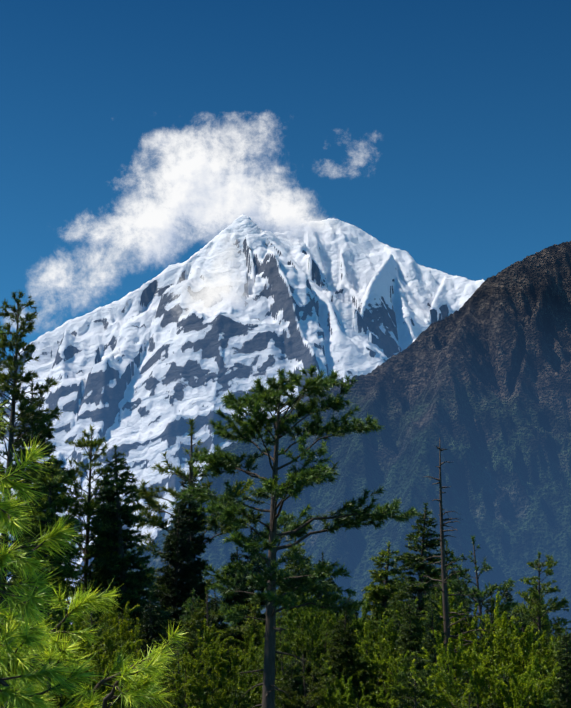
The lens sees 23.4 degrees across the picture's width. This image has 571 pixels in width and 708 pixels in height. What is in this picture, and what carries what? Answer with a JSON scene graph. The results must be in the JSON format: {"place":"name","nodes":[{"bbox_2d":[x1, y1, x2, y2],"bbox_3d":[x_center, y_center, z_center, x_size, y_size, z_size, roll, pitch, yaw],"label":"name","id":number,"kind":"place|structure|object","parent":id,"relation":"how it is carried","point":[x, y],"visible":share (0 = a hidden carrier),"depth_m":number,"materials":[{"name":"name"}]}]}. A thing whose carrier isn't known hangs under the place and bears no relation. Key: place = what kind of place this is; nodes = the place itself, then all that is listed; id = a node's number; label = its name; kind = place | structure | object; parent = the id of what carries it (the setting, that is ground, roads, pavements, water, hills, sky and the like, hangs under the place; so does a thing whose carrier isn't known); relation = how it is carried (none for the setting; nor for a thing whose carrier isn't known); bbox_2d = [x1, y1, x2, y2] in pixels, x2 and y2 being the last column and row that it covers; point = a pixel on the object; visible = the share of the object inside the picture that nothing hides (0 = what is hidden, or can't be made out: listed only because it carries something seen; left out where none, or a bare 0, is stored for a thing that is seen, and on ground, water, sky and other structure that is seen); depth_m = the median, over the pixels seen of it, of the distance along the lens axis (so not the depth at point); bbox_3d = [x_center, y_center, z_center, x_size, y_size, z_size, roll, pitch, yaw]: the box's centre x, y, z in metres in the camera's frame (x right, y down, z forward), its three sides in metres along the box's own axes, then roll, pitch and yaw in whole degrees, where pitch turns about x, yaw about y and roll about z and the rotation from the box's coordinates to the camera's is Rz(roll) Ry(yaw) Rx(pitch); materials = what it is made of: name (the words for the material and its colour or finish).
{"place":"outdoors","nodes":[
{"label":"outdoors","id":0,"kind":"place"},
{"bbox_2d":[111,611,134,639],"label":"conifer tree","id":1,"kind":"object","parent":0,"point":[131,620],"visible":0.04,"depth_m":51.58,"materials":[{"name":"green plant"}]},
{"bbox_2d":[12,121,325,321],"bbox_3d":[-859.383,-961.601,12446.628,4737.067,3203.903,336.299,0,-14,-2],"label":"cloud","id":2,"kind":"structure","parent":0,"point":[205,185],"depth_m":12722.08,"materials":[{"name":"white"}]},
{"bbox_2d":[187,247,244,315],"bbox_3d":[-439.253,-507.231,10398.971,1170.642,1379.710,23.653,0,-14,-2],"label":"cloud","id":3,"kind":"structure","parent":0,"point":[210,296],"depth_m":10393.98,"materials":[{"name":"white"}]},
{"bbox_2d":[0,214,484,623],"bbox_3d":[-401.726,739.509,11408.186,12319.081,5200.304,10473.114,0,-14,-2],"label":"snowy mountain","id":4,"kind":"structure","parent":0,"point":[143,373],"depth_m":10266.62,"materials":[{"name":"white snow"}]},
{"bbox_2d":[0,0,570,364],"label":"sky","id":5,"kind":"structure","parent":0,"point":[439,131],"materials":[{"name":"blue"}]},
{"bbox_2d":[123,241,570,643],"bbox_3d":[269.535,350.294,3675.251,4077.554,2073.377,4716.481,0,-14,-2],"label":"mountain","id":6,"kind":"structure","parent":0,"point":[478,383],"depth_m":3386.30,"materials":[{"name":"stone"}]},
{"bbox_2d":[404,591,417,600],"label":"conifer tree","id":7,"kind":"object","parent":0,"point":[416,593],"depth_m":136.35,"materials":[{"name":"green plant"}]},
{"bbox_2d":[416,580,430,614],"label":"conifer tree","id":8,"kind":"object","parent":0,"point":[425,593],"depth_m":111.92,"materials":[{"name":"green plant"}]},
{"bbox_3d":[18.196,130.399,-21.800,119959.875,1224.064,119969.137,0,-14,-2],"label":"terrain","id":9,"kind":"structure","parent":0,"visible":0},
{"bbox_2d":[1,588,36,666],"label":"conifer tree","id":10,"kind":"object","parent":9,"relation":"on","point":[15,616],"depth_m":48.35,"materials":[{"name":"green plant"}]},
{"bbox_2d":[0,290,75,621],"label":"pine","id":11,"kind":"object","parent":9,"relation":"on","point":[10,362],"visible":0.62,"depth_m":59.72,"materials":[{"name":"green plant"}]},
{"bbox_2d":[5,382,78,630],"bbox_3d":[-11.272,10.815,62.553,7.083,19.354,7.508,-12,-15,29],"label":"spruce","id":12,"kind":"object","parent":9,"relation":"on","point":[27,436],"depth_m":63.39,"materials":[{"name":"green plant"}]},
{"bbox_2d":[0,454,84,671],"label":"fir","id":13,"kind":"object","parent":9,"relation":"on","point":[61,500],"visible":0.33,"depth_m":56.26,"materials":[{"name":"green plant"}]},
{"bbox_2d":[0,614,88,707],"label":"shrub","id":14,"kind":"object","parent":9,"relation":"on","point":[63,698],"visible":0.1,"depth_m":32.30,"materials":[{"name":"green plant"}]},
{"bbox_2d":[2,652,137,707],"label":"shrub","id":15,"kind":"object","parent":9,"relation":"on","point":[63,703],"visible":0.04,"depth_m":32.57,"materials":[{"name":"green plant"}]},
{"bbox_2d":[1,614,141,707],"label":"shrub","id":16,"kind":"object","parent":9,"relation":"on","point":[104,661],"visible":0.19,"depth_m":32.39,"materials":[{"name":"green plant"}]},
{"bbox_2d":[41,423,132,631],"bbox_3d":[-8.906,11.335,59.650,5.107,16.804,5.321,1,-10,1],"label":"pine","id":17,"kind":"object","parent":9,"relation":"on","point":[87,507],"visible":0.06,"depth_m":60.40,"materials":[{"name":"green plant"}]},
{"bbox_2d":[47,609,131,704],"bbox_3d":[-5.629,10.187,39.213,2.557,6.203,2.643,-5,-15,20],"label":"bush","id":18,"kind":"object","parent":9,"relation":"on","point":[116,645],"visible":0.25,"depth_m":39.47,"materials":[{"name":"green plant"}]},
{"bbox_2d":[0,324,194,707],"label":"pine boughs","id":19,"kind":"object","parent":9,"relation":"on","point":[25,636],"visible":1,"depth_m":8.44,"materials":[{"name":"green plant"}]},
{"bbox_2d":[21,586,181,700],"bbox_3d":[-6.104,10.993,43.376,6.325,7.042,6.059,-14,-15,34],"label":"shrub","id":20,"kind":"object","parent":9,"relation":"on","point":[121,633],"visible":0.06,"depth_m":42.34,"materials":[{"name":"green plant"}]},
{"bbox_2d":[90,529,127,580],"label":"conifer tree","id":21,"kind":"object","parent":9,"relation":"on","point":[102,574],"depth_m":67.55,"materials":[{"name":"green plant"}]},
{"bbox_2d":[81,479,139,639],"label":"spruce","id":22,"kind":"object","parent":9,"relation":"on","point":[106,539],"visible":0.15,"depth_m":59.72,"materials":[{"name":"green plant"}]},
{"bbox_2d":[45,599,187,703],"bbox_3d":[-5.685,11.168,42.788,7.027,7.042,6.732,-6,-15,28],"label":"bright shrub","id":23,"kind":"object","parent":9,"relation":"on","point":[70,628],"visible":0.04,"depth_m":44.56,"materials":[{"name":"green plant"}]},
{"bbox_2d":[80,444,174,687],"bbox_3d":[-6.259,11.118,56.549,6.485,15.173,6.485,-8,-16,28],"label":"spruce","id":24,"kind":"object","parent":9,"relation":"on","point":[105,565],"visible":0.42,"depth_m":57.38,"materials":[{"name":"green plant"}]},
{"bbox_2d":[135,596,175,707],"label":"spruce","id":25,"kind":"object","parent":9,"relation":"on","point":[150,627],"visible":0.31,"depth_m":41.61,"materials":[{"name":"green plant"}]},
{"bbox_2d":[76,618,257,707],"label":"shrub","id":26,"kind":"object","parent":9,"relation":"on","point":[192,687],"visible":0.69,"depth_m":30.76,"materials":[{"name":"green plant"}]},
{"bbox_2d":[157,668,184,707],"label":"conifer tree","id":27,"kind":"object","parent":9,"relation":"on","point":[174,701],"visible":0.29,"depth_m":34.44,"materials":[{"name":"green plant"}]},
{"bbox_2d":[150,503,205,681],"bbox_3d":[-5.241,13.740,62.145,5.063,13.835,5.367,3,-12,-9],"label":"spruce","id":28,"kind":"object","parent":9,"relation":"on","point":[183,585],"visible":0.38,"depth_m":62.61,"materials":[{"name":"green plant"}]},
{"bbox_2d":[148,643,211,704],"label":"pine","id":29,"kind":"object","parent":9,"relation":"on","point":[179,668],"visible":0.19,"depth_m":37.96,"materials":[{"name":"green plant"}]},
{"bbox_2d":[157,465,215,652],"bbox_3d":[-4.510,13.225,64.045,5.619,16.162,5.957,-9,-15,38],"label":"spruce","id":30,"kind":"object","parent":9,"relation":"on","point":[195,526],"visible":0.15,"depth_m":65.00,"materials":[{"name":"green plant"}]},
{"bbox_2d":[174,589,203,704],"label":"conifer tree","id":31,"kind":"object","parent":9,"relation":"on","point":[190,601],"visible":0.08,"depth_m":48.53,"materials":[{"name":"green plant"}]},
{"bbox_2d":[184,644,210,707],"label":"conifer tree","id":32,"kind":"object","parent":9,"relation":"on","point":[202,669],"visible":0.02,"depth_m":38.84,"materials":[{"name":"green plant"}]},
{"bbox_2d":[126,418,277,638],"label":"pine","id":33,"kind":"object","parent":9,"relation":"on","point":[156,520],"visible":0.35,"depth_m":70.31,"materials":[{"name":"green plant"}]},
{"bbox_2d":[195,652,209,702],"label":"conifer tree","id":34,"kind":"object","parent":9,"relation":"on","point":[202,666],"visible":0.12,"depth_m":38.61,"materials":[{"name":"green plant"}]},
{"bbox_2d":[134,651,282,707],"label":"shrub","id":35,"kind":"object","parent":9,"relation":"on","point":[253,701],"visible":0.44,"depth_m":34.33,"materials":[{"name":"green plant"}]},
{"bbox_2d":[166,586,253,698],"bbox_3d":[-2.661,11.434,45.217,3.250,7.581,3.094,7,-16,-27],"label":"pine","id":36,"kind":"object","parent":9,"relation":"on","point":[190,634],"visible":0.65,"depth_m":45.29,"materials":[{"name":"green plant"}]},
{"bbox_2d":[208,590,235,700],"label":"spruce","id":37,"kind":"object","parent":9,"relation":"on","point":[220,626],"visible":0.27,"depth_m":58.73,"materials":[{"name":"green plant"}]},
{"bbox_2d":[210,547,253,686],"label":"spruce","id":38,"kind":"object","parent":9,"relation":"on","point":[240,598],"visible":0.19,"depth_m":64.40,"materials":[{"name":"green plant"}]},
{"bbox_2d":[226,685,251,707],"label":"conifer tree","id":39,"kind":"object","parent":9,"relation":"on","point":[242,705],"visible":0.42,"depth_m":32.10,"materials":[{"name":"green plant"}]},
{"bbox_2d":[233,528,266,649],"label":"spruce","id":40,"kind":"object","parent":9,"relation":"on","point":[253,590],"visible":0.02,"depth_m":68.44,"materials":[{"name":"green plant"}]},
{"bbox_2d":[240,597,263,688],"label":"conifer tree","id":41,"kind":"object","parent":9,"relation":"on","point":[258,608],"visible":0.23,"depth_m":62.29,"materials":[{"name":"green plant"}]},
{"bbox_2d":[257,605,310,707],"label":"conifer tree","id":42,"kind":"object","parent":9,"relation":"on","point":[284,646],"visible":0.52,"depth_m":35.58,"materials":[{"name":"green plant"}]},
{"bbox_2d":[276,658,303,707],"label":"conifer tree","id":43,"kind":"object","parent":9,"relation":"on","point":[292,683],"visible":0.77,"depth_m":33.24,"materials":[{"name":"green plant"}]},
{"bbox_2d":[169,362,418,707],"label":"tall pine","id":44,"kind":"object","parent":9,"relation":"on","point":[290,583],"visible":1,"depth_m":29.95,"materials":[{"name":"green plant"}]},
{"bbox_2d":[289,653,308,706],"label":"conifer tree","id":45,"kind":"object","parent":9,"relation":"on","point":[299,666],"visible":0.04,"depth_m":36.48,"materials":[{"name":"green plant"}]},
{"bbox_2d":[276,536,325,645],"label":"fir","id":46,"kind":"object","parent":9,"relation":"on","point":[279,591],"visible":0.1,"depth_m":60.69,"materials":[{"name":"green plant"}]},
{"bbox_2d":[275,648,337,707],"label":"pine","id":47,"kind":"object","parent":9,"relation":"on","point":[320,684],"visible":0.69,"depth_m":32.80,"materials":[{"name":"green plant"}]},
{"bbox_2d":[293,617,321,707],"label":"conifer tree","id":48,"kind":"object","parent":9,"relation":"on","point":[308,669],"visible":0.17,"depth_m":40.23,"materials":[{"name":"green plant"}]},
{"bbox_2d":[224,608,406,707],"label":"shrub","id":49,"kind":"object","parent":9,"relation":"on","point":[308,637],"visible":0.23,"depth_m":39.88,"materials":[{"name":"green plant"}]},
{"bbox_2d":[243,591,406,707],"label":"shrub","id":50,"kind":"object","parent":9,"relation":"on","point":[294,621],"visible":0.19,"depth_m":43.53,"materials":[{"name":"green plant"}]},
{"bbox_2d":[225,599,424,707],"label":"bright shrub","id":51,"kind":"object","parent":9,"relation":"on","point":[330,628],"visible":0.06,"depth_m":46.80,"materials":[{"name":"green plant"}]},
{"bbox_2d":[311,551,339,634],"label":"conifer tree","id":52,"kind":"object","parent":9,"relation":"on","point":[326,588],"visible":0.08,"depth_m":68.35,"materials":[{"name":"green plant"}]},
{"bbox_2d":[248,612,403,706],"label":"shrub","id":53,"kind":"object","parent":9,"relation":"on","point":[378,669],"visible":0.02,"depth_m":46.01,"materials":[{"name":"green plant"}]},
{"bbox_2d":[318,602,360,706],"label":"spruce","id":54,"kind":"object","parent":9,"relation":"on","point":[341,627],"visible":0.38,"depth_m":40.44,"materials":[{"name":"green plant"}]},
{"bbox_2d":[344,595,355,620],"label":"conifer tree","id":55,"kind":"object","parent":9,"relation":"on","point":[350,601],"visible":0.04,"depth_m":249.05,"materials":[{"name":"green plant"}]},
{"bbox_2d":[328,626,374,707],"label":"conifer tree","id":56,"kind":"object","parent":9,"relation":"on","point":[360,666],"visible":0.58,"depth_m":40.14,"materials":[{"name":"green plant"}]},
{"bbox_2d":[352,600,358,619],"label":"conifer tree","id":57,"kind":"object","parent":9,"relation":"on","point":[356,612],"depth_m":101.94,"materials":[{"name":"green plant"}]},
{"bbox_2d":[355,635,377,706],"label":"conifer tree","id":58,"kind":"object","parent":9,"relation":"on","point":[368,675],"visible":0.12,"depth_m":44.75,"materials":[{"name":"green plant"}]},
{"bbox_2d":[372,683,383,704],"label":"conifer tree","id":59,"kind":"object","parent":9,"relation":"on","point":[377,689],"visible":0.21,"depth_m":42.80,"materials":[{"name":"green plant"}]},
{"bbox_2d":[349,541,408,684],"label":"fir","id":60,"kind":"object","parent":9,"relation":"on","point":[376,594],"visible":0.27,"depth_m":62.78,"materials":[{"name":"green plant"}]},
{"bbox_2d":[311,651,462,707],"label":"shrub","id":61,"kind":"object","parent":9,"relation":"on","point":[339,697],"visible":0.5,"depth_m":32.96,"materials":[{"name":"green plant"}]},
{"bbox_2d":[327,599,452,687],"bbox_3d":[3.601,12.288,48.128,6.110,7.668,8.921,-4,-14,16],"label":"bright shrub","id":62,"kind":"object","parent":9,"relation":"on","point":[398,616],"depth_m":50.60,"materials":[{"name":"green plant"}]},
{"bbox_2d":[385,617,401,707],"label":"conifer tree","id":63,"kind":"object","parent":9,"relation":"on","point":[398,627],"depth_m":50.08,"materials":[{"name":"green plant"}]},
{"bbox_2d":[394,600,426,706],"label":"spruce","id":64,"kind":"object","parent":9,"relation":"on","point":[419,631],"visible":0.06,"depth_m":41.07,"materials":[{"name":"green plant"}]},
{"bbox_2d":[396,598,426,703],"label":"spruce","id":65,"kind":"object","parent":9,"relation":"on","point":[412,644],"visible":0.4,"depth_m":39.83,"materials":[{"name":"green plant"}]},
{"bbox_2d":[391,651,436,707],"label":"conifer tree","id":66,"kind":"object","parent":9,"relation":"on","point":[407,690],"visible":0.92,"depth_m":30.88,"materials":[{"name":"green plant"}]},
{"bbox_2d":[385,502,448,683],"bbox_3d":[5.486,12.744,58.313,6.009,12.870,5.910,-12,-18,41],"label":"spruce","id":67,"kind":"object","parent":9,"relation":"on","point":[409,561],"visible":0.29,"depth_m":58.59,"materials":[{"name":"green plant"}]},
{"bbox_2d":[423,683,442,707],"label":"conifer tree","id":68,"kind":"object","parent":9,"relation":"on","point":[428,702],"visible":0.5,"depth_m":31.83,"materials":[{"name":"green plant"}]},
{"bbox_2d":[420,592,452,705],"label":"spruce","id":69,"kind":"object","parent":9,"relation":"on","point":[431,626],"visible":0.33,"depth_m":38.48,"materials":[{"name":"green plant"}]},
{"bbox_2d":[422,587,453,666],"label":"conifer tree","id":70,"kind":"object","parent":9,"relation":"on","point":[434,596],"depth_m":44.18,"materials":[{"name":"green plant"}]},
{"bbox_2d":[430,540,464,629],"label":"conifer tree","id":71,"kind":"object","parent":9,"relation":"on","point":[453,576],"visible":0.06,"depth_m":73.23,"materials":[{"name":"green plant"}]},
{"bbox_2d":[419,438,496,704],"bbox_3d":[5.182,8.169,40.952,2.708,11.529,2.706,-7,-16,27],"label":"dead snag","id":72,"kind":"object","parent":9,"relation":"on","point":[446,613],"visible":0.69,"depth_m":41.19,"materials":[{"name":"brown wood"}]},
{"bbox_2d":[355,588,561,707],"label":"shrub","id":73,"kind":"object","parent":9,"relation":"on","point":[502,624],"visible":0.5,"depth_m":39.36,"materials":[{"name":"green plant"}]},
{"bbox_2d":[448,576,478,644],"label":"conifer tree","id":74,"kind":"object","parent":9,"relation":"on","point":[462,628],"visible":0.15,"depth_m":64.89,"materials":[{"name":"green plant"}]},
{"bbox_2d":[452,684,478,707],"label":"conifer tree","id":75,"kind":"object","parent":9,"relation":"on","point":[459,705],"visible":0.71,"depth_m":31.32,"materials":[{"name":"green plant"}]},
{"bbox_2d":[455,669,482,707],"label":"conifer tree","id":76,"kind":"object","parent":9,"relation":"on","point":[462,691],"visible":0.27,"depth_m":34.78,"materials":[{"name":"green plant"}]},
{"bbox_2d":[382,596,562,702],"bbox_3d":[6.335,10.793,41.758,7.028,7.042,6.732,-7,-14,11],"label":"bright shrub","id":77,"kind":"object","parent":9,"relation":"on","point":[544,648],"visible":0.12,"depth_m":41.70,"materials":[{"name":"green plant"}]},
{"bbox_2d":[390,630,562,707],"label":"shrub","id":78,"kind":"object","parent":9,"relation":"on","point":[529,685],"visible":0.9,"depth_m":32.11,"materials":[{"name":"green plant"}]},
{"bbox_2d":[438,535,519,698],"bbox_3d":[7.001,11.619,50.104,3.800,10.078,3.766,5,-15,-18],"label":"pine","id":79,"kind":"object","parent":9,"relation":"on","point":[479,595],"visible":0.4,"depth_m":50.14,"materials":[{"name":"green plant"}]},
{"bbox_2d":[478,595,503,666],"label":"conifer tree","id":80,"kind":"object","parent":9,"relation":"on","point":[489,609],"visible":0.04,"depth_m":53.77,"materials":[{"name":"green plant"}]},
{"bbox_2d":[482,640,499,687],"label":"conifer tree","id":81,"kind":"object","parent":9,"relation":"on","point":[490,645],"visible":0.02,"depth_m":48.94,"materials":[{"name":"green plant"}]},
{"bbox_2d":[485,669,512,707],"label":"conifer tree","id":82,"kind":"object","parent":9,"relation":"on","point":[506,680],"visible":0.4,"depth_m":32.19,"materials":[{"name":"green plant"}]},
{"bbox_2d":[498,581,528,631],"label":"conifer tree","id":83,"kind":"object","parent":9,"relation":"on","point":[508,597],"visible":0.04,"depth_m":76.67,"materials":[{"name":"green plant"}]},
{"bbox_2d":[511,608,547,687],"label":"conifer tree","id":84,"kind":"object","parent":9,"relation":"on","point":[525,624],"visible":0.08,"depth_m":46.39,"materials":[{"name":"green plant"}]},
{"bbox_2d":[520,691,539,707],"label":"conifer tree","id":85,"kind":"object","parent":9,"relation":"on","point":[528,704],"visible":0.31,"depth_m":31.95,"materials":[{"name":"green plant"}]},
{"bbox_2d":[523,587,550,637],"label":"pine","id":86,"kind":"object","parent":9,"relation":"on","point":[536,611],"visible":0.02,"depth_m":108.97,"materials":[{"name":"green plant"}]},
{"bbox_2d":[523,584,553,633],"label":"conifer tree","id":87,"kind":"object","parent":9,"relation":"on","point":[550,621],"depth_m":160.27,"materials":[{"name":"green plant"}]},
{"bbox_2d":[507,552,570,701],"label":"pine","id":88,"kind":"object","parent":9,"relation":"on","point":[531,608],"visible":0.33,"depth_m":55.76,"materials":[{"name":"green plant"}]},
{"bbox_2d":[529,587,552,656],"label":"conifer tree","id":89,"kind":"object","parent":9,"relation":"on","point":[544,619],"visible":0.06,"depth_m":82.40,"materials":[{"name":"green plant"}]},
{"bbox_2d":[537,694,549,707],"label":"conifer tree","id":90,"kind":"object","parent":9,"relation":"on","point":[544,703],"visible":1,"depth_m":31.69,"materials":[{"name":"green plant"}]},
{"bbox_2d":[543,629,570,707],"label":"conifer tree","id":91,"kind":"object","parent":9,"relation":"on","point":[550,695],"visible":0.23,"depth_m":39.81,"materials":[{"name":"green plant"}]},
{"bbox_2d":[551,627,570,707],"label":"conifer tree","id":92,"kind":"object","parent":9,"relation":"on","point":[561,690],"visible":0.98,"depth_m":36.19,"materials":[{"name":"green plant"}]}
]}

